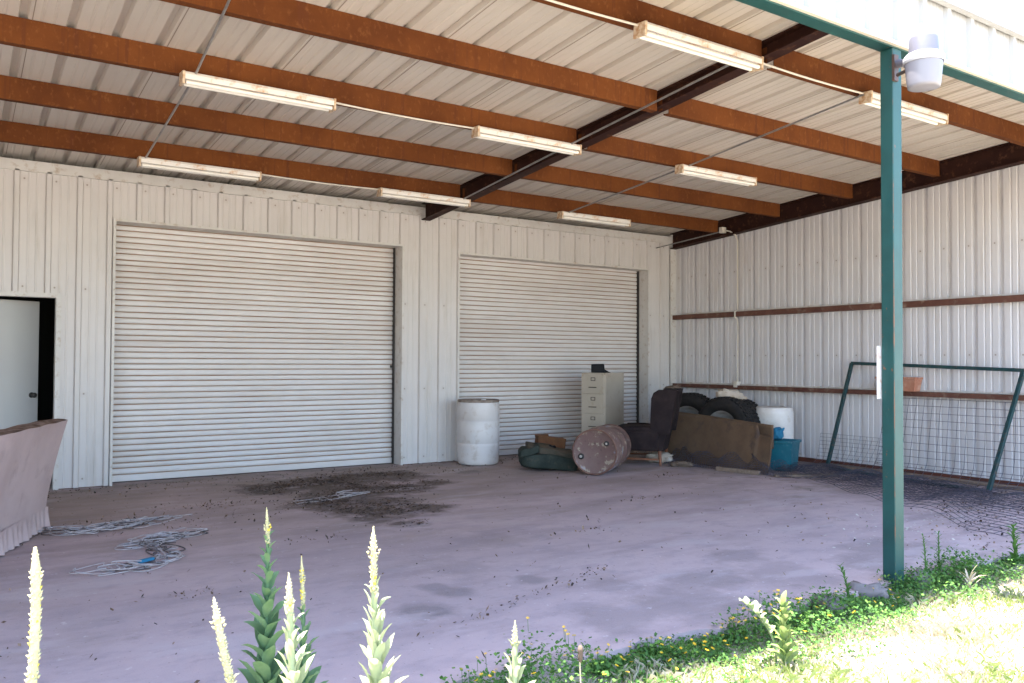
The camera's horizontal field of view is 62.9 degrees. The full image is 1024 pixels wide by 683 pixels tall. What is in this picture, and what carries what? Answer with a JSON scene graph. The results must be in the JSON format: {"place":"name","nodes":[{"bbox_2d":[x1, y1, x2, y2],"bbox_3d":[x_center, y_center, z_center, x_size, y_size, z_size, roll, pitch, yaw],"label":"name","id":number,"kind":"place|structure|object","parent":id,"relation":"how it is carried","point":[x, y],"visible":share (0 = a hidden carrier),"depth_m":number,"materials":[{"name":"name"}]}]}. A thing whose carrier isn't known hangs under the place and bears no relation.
{"place":"outdoors","nodes":[
{"label":"outdoors","id":0,"kind":"place"},
{"bbox_2d":[0,450,1023,682],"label":"floor","id":1,"kind":"structure","parent":0,"point":[648,591],"depth_m":5.86,"materials":[{"name":"concrete"}]},
{"bbox_2d":[0,419,67,555],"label":"sofa","id":2,"kind":"object","parent":1,"relation":"on","point":[28,453],"visible":1,"depth_m":6.29,"materials":[{"name":"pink fabric"}]},
{"bbox_2d":[37,514,191,535],"bbox_3d":[-3.277,1.524,6.995,1.320,0.040,0.440,1,-2,-42],"label":"cable heap","id":3,"kind":"object","parent":1,"relation":"on","point":[126,523],"visible":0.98,"depth_m":6.85,"materials":[{"name":"grey"}]},
{"bbox_2d":[69,527,208,575],"bbox_3d":[-2.631,1.506,6.093,0.615,0.040,1.447,0,-1,-5],"label":"cable heap","id":4,"kind":"object","parent":1,"relation":"on","point":[164,541],"visible":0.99,"depth_m":6.08,"materials":[{"name":"grey"}]},
{"bbox_2d":[137,557,154,562],"bbox_3d":[-2.515,1.502,5.746,0.035,0.020,0.120,0,-2,28],"label":"blue strip","id":5,"kind":"object","parent":1,"relation":"on","point":[148,559],"visible":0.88,"depth_m":5.75,"materials":[{"name":"plastic"}]},
{"bbox_2d":[291,490,369,503],"bbox_3d":[-1.821,1.566,8.450,0.293,0.039,0.860,-1,-2,45],"label":"cable heap","id":6,"kind":"object","parent":1,"relation":"on","point":[349,495],"visible":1,"depth_m":8.50,"materials":[{"name":"grey"}]},
{"bbox_2d":[223,470,448,526],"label":"leaf litter","id":7,"kind":"object","parent":1,"relation":"on","point":[308,483],"visible":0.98,"depth_m":8.92,"materials":[{"name":"brown"}]},
{"bbox_2d":[457,398,499,465],"bbox_3d":[-0.458,1.224,11.415,0.580,0.872,0.580,1,-2,-34],"label":"white drum","id":8,"kind":"object","parent":1,"relation":"on","point":[478,431],"visible":1,"depth_m":11.17,"materials":[{"name":"white plastic"}]},
{"bbox_2d":[0,451,1016,682],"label":"floor debris","id":9,"kind":"object","parent":1,"relation":"on","point":[197,681],"visible":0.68,"depth_m":7.33,"materials":[{"name":"brown plant"}]},
{"bbox_2d":[518,441,577,470],"bbox_3d":[0.457,1.484,10.884,0.760,0.336,0.558,0,-1,-4],"label":"canvas cushion","id":10,"kind":"object","parent":1,"relation":"on","point":[532,455],"visible":0.93,"depth_m":10.65,"materials":[{"name":"green fabric"}]},
{"bbox_2d":[535,433,565,447],"bbox_3d":[0.536,1.489,11.809,0.419,0.373,0.240,1,-1,-10],"label":"wooden box","id":11,"kind":"object","parent":1,"relation":"on","point":[559,442],"visible":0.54,"depth_m":11.71,"materials":[{"name":"wood"}]},
{"bbox_2d":[572,424,630,474],"bbox_3d":[1.155,1.367,10.679,0.576,0.582,0.896,0,-1,19],"label":"steel drum","id":12,"kind":"object","parent":1,"relation":"on","point":[601,449],"visible":1,"depth_m":10.30,"materials":[{"name":"metal"}]},
{"bbox_2d":[581,372,623,432],"bbox_3d":[1.336,1.073,12.359,0.385,1.225,0.674,-1,-2,32],"label":"filing cabinet","id":13,"kind":"object","parent":1,"relation":"on","point":[602,398],"visible":0.74,"depth_m":12.12,"materials":[{"name":"beige metal"}]},
{"bbox_2d":[591,364,610,372],"bbox_3d":[1.310,0.394,12.315,0.288,0.130,0.138,0,-1,2],"label":"black case","id":14,"kind":"object","parent":13,"relation":"on","point":[597,368],"visible":1,"depth_m":12.25,"materials":[{"name":"black plastic"}]},
{"bbox_2d":[618,388,682,465],"bbox_3d":[1.889,1.166,11.588,0.860,1.032,0.767,0,-1,18],"label":"armchair","id":15,"kind":"object","parent":1,"relation":"on","point":[654,434],"visible":0.85,"depth_m":11.21,"materials":[{"name":"fabric"}]},
{"bbox_2d":[645,451,673,463],"bbox_3d":[2.042,1.609,11.623,0.425,0.146,0.295,-1,-2,39],"label":"rag heap","id":16,"kind":"object","parent":1,"relation":"on","point":[666,456],"visible":0.73,"depth_m":11.53,"materials":[{"name":"white fabric"}]},
{"bbox_2d":[669,461,693,466],"bbox_3d":[2.270,1.636,11.184,0.336,0.073,0.221,0,-1,5],"label":"rag heap","id":17,"kind":"object","parent":1,"relation":"on","point":[680,464],"visible":1,"depth_m":11.12,"materials":[{"name":"grey fabric"}]},
{"bbox_2d":[679,392,709,413],"bbox_3d":[2.609,1.228,12.223,0.965,0.965,0.250,-1,-2,44],"label":"tyre","id":18,"kind":"object","parent":1,"relation":"on","point":[693,402],"visible":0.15,"depth_m":12.11,"materials":[{"name":"rubber"}]},
{"bbox_2d":[663,385,680,389],"bbox_3d":[2.355,0.709,12.281,0.222,0.138,0.283,-1,-2,36],"label":"cloth bundle","id":19,"kind":"object","parent":18,"relation":"on","point":[673,386],"visible":0.38,"depth_m":12.21,"materials":[{"name":"grey fabric"}]},
{"bbox_2d":[668,412,773,473],"bbox_3d":[2.772,1.334,11.283,0.289,0.683,1.901,1,-2,-34],"label":"brown sheet","id":20,"kind":"object","parent":1,"relation":"on","point":[717,437],"visible":0.93,"depth_m":11.18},
{"bbox_2d":[653,446,791,476],"bbox_3d":[2.707,1.539,10.850,0.482,0.223,2.101,1,-2,-34],"label":"wire fencing","id":21,"kind":"object","parent":1,"relation":"on","point":[730,461],"visible":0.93,"depth_m":10.84,"materials":[{"name":"grey metal"}]},
{"bbox_2d":[698,396,755,421],"bbox_3d":[2.959,1.231,11.590,0.240,0.935,0.935,1,-2,-38],"label":"tyre","id":22,"kind":"object","parent":1,"relation":"on","point":[729,407],"visible":0.34,"depth_m":11.46,"materials":[{"name":"rubber"}]},
{"bbox_2d":[716,466,759,474],"bbox_3d":[2.855,1.635,10.588,0.050,0.050,0.610,2,-2,-44],"label":"plank","id":23,"kind":"object","parent":1,"relation":"on","point":[737,470],"visible":1,"depth_m":10.56,"materials":[{"name":"wood"}]},
{"bbox_2d":[740,399,760,422],"bbox_3d":[3.131,1.250,11.765,0.240,0.915,0.915,1,-2,-36],"label":"tyre","id":24,"kind":"object","parent":1,"relation":"on","point":[751,406],"visible":0.09,"depth_m":11.51,"materials":[{"name":"rubber"}]},
{"bbox_2d":[716,388,746,399],"bbox_3d":[3.081,0.764,11.807,0.470,0.198,0.258,10,0,6],"label":"sack","id":25,"kind":"object","parent":24,"relation":"on","point":[723,392],"visible":0.47,"depth_m":11.71,"materials":[{"name":"white fabric"}]},
{"bbox_2d":[746,399,757,406],"bbox_3d":[3.272,1.266,11.967,0.240,0.895,0.895,1,-2,-30],"label":"tyre","id":26,"kind":"object","parent":1,"relation":"on","point":[754,403],"visible":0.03,"depth_m":11.83,"materials":[{"name":"rubber"}]},
{"bbox_2d":[756,406,793,438],"bbox_3d":[3.594,1.292,11.533,0.568,0.782,0.523,1,-2,-34],"label":"cut drum","id":27,"kind":"object","parent":1,"relation":"on","point":[780,416],"visible":0.43,"depth_m":11.33,"materials":[{"name":"white plastic"}]},
{"bbox_2d":[770,438,801,471],"bbox_3d":[3.465,1.476,10.949,0.536,0.389,0.400,-1,-2,34],"label":"storage bin","id":28,"kind":"object","parent":1,"relation":"on","point":[786,450],"visible":0.42,"depth_m":10.76,"materials":[{"name":"blue plastic"}]},
{"bbox_2d":[774,427,784,439],"bbox_3d":[3.493,1.207,11.022,0.184,0.166,0.146,-1,-2,33],"label":"blue rag","id":29,"kind":"object","parent":28,"relation":"on","point":[778,433],"visible":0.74,"depth_m":10.97,"materials":[{"name":"fabric"}]},
{"bbox_2d":[773,474,837,476],"bbox_3d":[3.600,1.640,10.237,0.801,0.030,0.090,0,-1,-5],"label":"plank","id":30,"kind":"object","parent":1,"relation":"on","point":[793,475],"visible":0.58,"depth_m":10.20,"materials":[{"name":"wood"}]},
{"bbox_2d":[770,433,881,483],"bbox_3d":[3.933,1.446,10.553,1.676,0.428,1.033,1,-2,-40],"label":"wire fencing","id":31,"kind":"object","parent":1,"relation":"on","point":[842,457],"visible":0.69,"depth_m":10.85,"materials":[{"name":"grey metal"}]},
{"bbox_2d":[778,462,1023,535],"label":"wire fencing","id":32,"kind":"object","parent":1,"relation":"on","point":[945,482],"visible":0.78,"depth_m":8.43,"materials":[{"name":"grey metal"}]},
{"bbox_2d":[781,465,1023,506],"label":"wire fencing","id":33,"kind":"object","parent":1,"relation":"on","point":[973,491],"visible":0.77,"depth_m":8.92,"materials":[{"name":"grey metal"}]},
{"bbox_2d":[800,503,1022,548],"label":"paint chips","id":34,"kind":"object","parent":1,"relation":"on","point":[919,526],"visible":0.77,"depth_m":7.07,"materials":[{"name":"beige"}]},
{"bbox_2d":[826,362,1023,492],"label":"gate frame","id":35,"kind":"object","parent":1,"relation":"on","point":[990,484],"visible":0.62,"depth_m":9.63,"materials":[{"name":"green paint"}]},
{"bbox_2d":[835,398,1023,509],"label":"wire fencing","id":36,"kind":"object","parent":35,"relation":"hanging from","point":[975,423],"visible":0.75,"depth_m":9.67,"materials":[{"name":"grey metal"}]},
{"bbox_2d":[832,463,1023,490],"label":"plank","id":37,"kind":"object","parent":1,"relation":"on","point":[1002,486],"visible":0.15,"depth_m":9.80,"materials":[{"name":"brown wood"}]},
{"bbox_2d":[939,496,1023,549],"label":"leaf drift","id":38,"kind":"object","parent":1,"relation":"on","point":[981,520],"visible":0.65,"depth_m":7.52,"materials":[{"name":"brown"}]},
{"bbox_2d":[537,563,1023,682],"bbox_3d":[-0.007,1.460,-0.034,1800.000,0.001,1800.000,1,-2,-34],"label":"ground","id":39,"kind":"structure","parent":0,"point":[889,659],"depth_m":4.22,"materials":[{"name":"green plant"}]},
{"bbox_2d":[24,547,43,682],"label":"mullein","id":40,"kind":"object","parent":39,"relation":"on","point":[34,637],"visible":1,"depth_m":1.98,"materials":[{"name":"beige plant"}]},
{"bbox_2d":[209,597,238,682],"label":"mullein","id":41,"kind":"object","parent":39,"relation":"on","point":[225,659],"visible":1,"depth_m":2.21,"materials":[{"name":"beige plant"}]},
{"bbox_2d":[237,507,288,682],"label":"mullein","id":42,"kind":"object","parent":39,"relation":"on","point":[267,668],"visible":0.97,"depth_m":2.95,"materials":[{"name":"green plant"}]},
{"bbox_2d":[275,572,314,682],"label":"mullein","id":43,"kind":"object","parent":39,"relation":"on","point":[295,674],"visible":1,"depth_m":2.32,"materials":[{"name":"green plant"}]},
{"bbox_2d":[294,556,328,682],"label":"mullein","id":44,"kind":"object","parent":39,"relation":"on","point":[311,676],"visible":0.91,"depth_m":3.02,"materials":[{"name":"green plant"}]},
{"bbox_2d":[359,526,407,682],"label":"mullein","id":45,"kind":"object","parent":39,"relation":"on","point":[376,652],"visible":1,"depth_m":2.47,"materials":[{"name":"green plant"}]},
{"bbox_2d":[0,0,1023,590],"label":"open bay building","id":46,"kind":"structure","parent":39,"relation":"on","point":[158,324],"depth_m":9.72,"materials":[{"name":"paint"}]},
{"bbox_2d":[0,299,39,428],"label":"entry door","id":47,"kind":"structure","parent":46,"relation":"in","point":[19,320],"depth_m":9.06,"materials":[{"name":"paint"}]},
{"bbox_2d":[145,0,230,157],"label":"conduit","id":48,"kind":"object","parent":46,"relation":"attached to","point":[199,65],"visible":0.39,"depth_m":6.23,"materials":[{"name":"grey metal"}]},
{"bbox_2d":[137,156,261,181],"bbox_3d":[-3.229,-1.786,8.696,1.220,0.100,0.124,1,2,-34],"label":"fluorescent light","id":49,"kind":"object","parent":46,"relation":"attached to","point":[183,167],"visible":1,"depth_m":8.64,"materials":[{"name":"metal"}]},
{"bbox_2d":[109,218,404,485],"bbox_3d":[-3.025,0.136,10.348,3.562,2.971,0.336,1,-2,-34],"label":"roll up door","id":50,"kind":"structure","parent":46,"relation":"in","point":[234,351],"depth_m":10.32,"materials":[{"name":"paint"}]},
{"bbox_2d":[179,70,335,112],"bbox_3d":[-2.005,-1.988,6.685,1.220,0.100,0.124,1,2,-34],"label":"fluorescent light","id":51,"kind":"object","parent":46,"relation":"attached to","point":[232,87],"visible":1,"depth_m":6.62,"materials":[{"name":"metal"}]},
{"bbox_2d":[262,174,378,189],"bbox_3d":[-2.149,-1.792,9.434,1.395,0.029,0.017,1,-2,-34],"label":"cable","id":52,"kind":"object","parent":46,"relation":"attached to","point":[319,182],"visible":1,"depth_m":9.42,"materials":[{"name":"beige plastic"}]},
{"bbox_2d":[336,102,473,128],"bbox_3d":[-0.930,-1.994,7.420,1.383,0.029,0.017,1,-2,-34],"label":"cable","id":53,"kind":"object","parent":46,"relation":"attached to","point":[403,116],"visible":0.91,"depth_m":7.39,"materials":[{"name":"beige plastic"}]},
{"bbox_2d":[377,187,470,207],"bbox_3d":[-1.054,-1.741,10.146,1.220,0.100,0.124,1,2,-34],"label":"fluorescent light","id":54,"kind":"object","parent":46,"relation":"attached to","point":[419,197],"visible":1,"depth_m":10.08,"materials":[{"name":"metal"}]},
{"bbox_2d":[471,125,581,155],"bbox_3d":[0.161,-1.943,8.129,1.220,0.100,0.124,1,2,-34],"label":"fluorescent light","id":55,"kind":"object","parent":46,"relation":"attached to","point":[496,135],"visible":1,"depth_m":8.06,"materials":[{"name":"metal"}]},
{"bbox_2d":[457,252,649,460],"bbox_3d":[0.652,0.212,12.798,3.604,2.971,0.336,1,-2,-34],"label":"roll up door","id":56,"kind":"structure","parent":46,"relation":"in","point":[529,329],"depth_m":12.83,"materials":[{"name":"paint"}]},
{"bbox_2d":[546,0,637,25],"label":"cable","id":57,"kind":"object","parent":46,"relation":"attached to","point":[591,12],"visible":1,"depth_m":5.56,"materials":[{"name":"beige plastic"}]},
{"bbox_2d":[557,211,630,226],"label":"fluorescent light","id":58,"kind":"object","parent":46,"relation":"attached to","point":[592,219],"visible":1,"depth_m":11.55,"materials":[{"name":"metal"}]},
{"bbox_2d":[463,65,729,198],"bbox_3d":[0.559,-1.967,8.425,0.028,0.342,4.718,1,-2,-31],"label":"conduit","id":59,"kind":"object","parent":46,"relation":"attached to","point":[683,87],"visible":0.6,"depth_m":7.70,"materials":[{"name":"grey metal"}]},
{"bbox_2d":[656,232,718,248],"bbox_3d":[2.819,-1.624,13.385,1.173,0.178,0.018,-1,-2,40],"label":"conduit","id":60,"kind":"object","parent":46,"relation":"attached to","point":[686,240],"visible":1,"depth_m":13.40,"materials":[{"name":"grey metal"}]},
{"bbox_2d":[633,20,763,72],"bbox_3d":[1.386,-2.145,6.119,1.220,0.100,0.124,1,2,-34],"label":"fluorescent light","id":61,"kind":"object","parent":46,"relation":"attached to","point":[645,30],"visible":0.92,"depth_m":6.05,"materials":[{"name":"metal"}]},
{"bbox_2d":[675,164,756,186],"bbox_3d":[2.350,-1.898,9.588,1.220,0.100,0.124,1,2,-34],"label":"fluorescent light","id":62,"kind":"object","parent":46,"relation":"attached to","point":[699,172],"visible":1,"depth_m":9.52,"materials":[{"name":"metal"}]},
{"bbox_2d":[568,94,864,212],"bbox_3d":[1.900,-1.934,9.316,0.067,0.332,4.766,1,-2,-29],"label":"conduit","id":63,"kind":"object","parent":46,"relation":"attached to","point":[829,108],"visible":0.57,"depth_m":8.55,"materials":[{"name":"grey metal"}]},
{"bbox_2d":[719,227,740,386],"bbox_3d":[3.364,-0.537,12.920,0.322,2.480,0.109,-1,-2,37],"label":"conduit","id":64,"kind":"object","parent":46,"relation":"attached to","point":[722,230],"visible":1,"depth_m":12.85,"materials":[{"name":"beige metal"}]},
{"bbox_2d":[764,63,863,93],"bbox_3d":[2.464,-2.151,6.856,1.390,0.029,0.017,1,-2,-34],"label":"cable","id":65,"kind":"object","parent":46,"relation":"attached to","point":[799,75],"visible":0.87,"depth_m":6.84,"materials":[{"name":"beige plastic"}]},
{"bbox_2d":[876,346,881,398],"bbox_3d":[2.436,0.203,5.470,0.170,0.345,0.006,1,-2,-34],"label":"metal plate","id":66,"kind":"object","parent":46,"relation":"attached to","point":[879,369],"visible":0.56,"depth_m":5.43,"materials":[{"name":"white metal"}]},
{"bbox_2d":[875,377,922,391],"bbox_3d":[4.883,0.536,10.567,0.175,0.178,0.550,1,-2,-34],"label":"planter","id":67,"kind":"object","parent":46,"relation":"on","point":[911,384],"visible":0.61,"depth_m":10.37,"materials":[{"name":"ceramic"}]},
{"bbox_2d":[859,90,948,126],"bbox_3d":[3.558,-2.100,7.566,1.220,0.100,0.124,1,2,-34],"label":"fluorescent light","id":68,"kind":"object","parent":46,"relation":"attached to","point":[871,98],"visible":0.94,"depth_m":7.59,"materials":[{"name":"metal"}]},
{"bbox_2d":[892,23,944,91],"bbox_3d":[2.462,-1.721,5.177,0.232,0.387,0.469,1,-1,-14],"label":"yard light","id":69,"kind":"object","parent":46,"relation":"attached to","point":[922,61],"visible":1,"depth_m":5.00,"materials":[{"name":"grey plastic"}]},
{"bbox_2d":[503,620,535,682],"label":"mullein","id":70,"kind":"object","parent":39,"relation":"on","point":[514,668],"visible":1,"depth_m":2.75,"materials":[{"name":"green plant"}]},
{"bbox_2d":[577,645,582,682],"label":"dead stalk","id":71,"kind":"object","parent":39,"relation":"on","point":[580,652],"visible":1,"depth_m":3.48,"materials":[{"name":"plant"}]},
{"bbox_2d":[461,579,912,682],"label":"yellow flowers","id":72,"kind":"object","parent":39,"relation":"on","point":[608,644],"visible":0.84,"depth_m":4.06,"materials":[{"name":"orange plant"}]},
{"bbox_2d":[420,544,1023,682],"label":"weeds","id":73,"kind":"object","parent":39,"relation":"on","point":[607,667],"visible":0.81,"depth_m":4.34,"materials":[{"name":"green plant"}]},
{"bbox_2d":[739,596,777,660],"bbox_3d":[1.183,1.387,4.016,0.282,0.347,0.078,1,-2,-34],"label":"round leaved weed","id":74,"kind":"object","parent":39,"relation":"on","point":[754,608],"visible":0.97,"depth_m":4.03,"materials":[{"name":"green plant"}]},
{"bbox_2d":[765,591,801,672],"bbox_3d":[1.286,1.373,3.957,0.138,0.374,0.166,1,-2,-34],"label":"leafy weed","id":75,"kind":"object","parent":39,"relation":"on","point":[785,645],"visible":0.98,"depth_m":3.94,"materials":[{"name":"green plant"}]},
{"bbox_2d":[810,594,847,616],"bbox_3d":[1.827,1.532,4.866,0.156,0.103,0.277,0,-1,-4],"label":"concrete lump","id":76,"kind":"object","parent":39,"relation":"on","point":[828,602],"visible":0.45,"depth_m":4.81,"materials":[{"name":"grey concrete"}]},
{"bbox_2d":[838,562,853,599],"bbox_3d":[2.017,1.458,5.055,0.100,0.262,0.090,0,-1,27],"label":"wispy weed","id":77,"kind":"object","parent":39,"relation":"on","point":[845,580],"visible":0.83,"depth_m":5.05,"materials":[{"name":"green plant"}]},
{"bbox_2d":[847,580,891,602],"bbox_3d":[2.186,1.553,5.175,0.364,0.119,0.156,0,-1,26],"label":"concrete lump","id":78,"kind":"object","parent":39,"relation":"on","point":[871,592],"visible":0.42,"depth_m":5.13,"materials":[{"name":"grey concrete"}]},
{"bbox_2d":[908,568,932,589],"bbox_3d":[2.682,1.562,5.485,0.145,0.120,0.245,-1,-2,36],"label":"concrete lump","id":79,"kind":"object","parent":39,"relation":"on","point":[922,577],"visible":0.28,"depth_m":5.43,"materials":[{"name":"grey concrete"}]},
{"bbox_2d":[922,533,928,571],"bbox_3d":[2.718,1.433,5.512,0.071,0.341,0.059,0,-1,-6],"label":"wispy weed","id":80,"kind":"object","parent":39,"relation":"on","point":[925,564],"visible":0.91,"depth_m":5.51,"materials":[{"name":"green plant"}]},
{"bbox_2d":[933,531,941,571],"bbox_3d":[2.932,1.451,5.718,0.094,0.315,0.085,1,-2,-34],"label":"wispy weed","id":81,"kind":"object","parent":39,"relation":"on","point":[938,546],"visible":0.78,"depth_m":5.73,"materials":[{"name":"green plant"}]},
{"bbox_2d":[955,569,983,588],"bbox_3d":[2.930,1.509,5.327,0.190,0.182,0.192,0,-1,0],"label":"dry weed","id":82,"kind":"object","parent":39,"relation":"on","point":[970,579],"visible":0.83,"depth_m":5.33,"materials":[{"name":"plant"}]},
{"bbox_2d":[1007,523,1022,562],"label":"wispy weed","id":83,"kind":"object","parent":39,"relation":"on","point":[1013,555],"visible":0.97,"depth_m":5.93,"materials":[{"name":"green plant"}]},
{"bbox_2d":[1014,0,1023,4],"label":"sky","id":84,"kind":"structure","parent":0,"point":[1019,1],"materials":[{"name":"white"}]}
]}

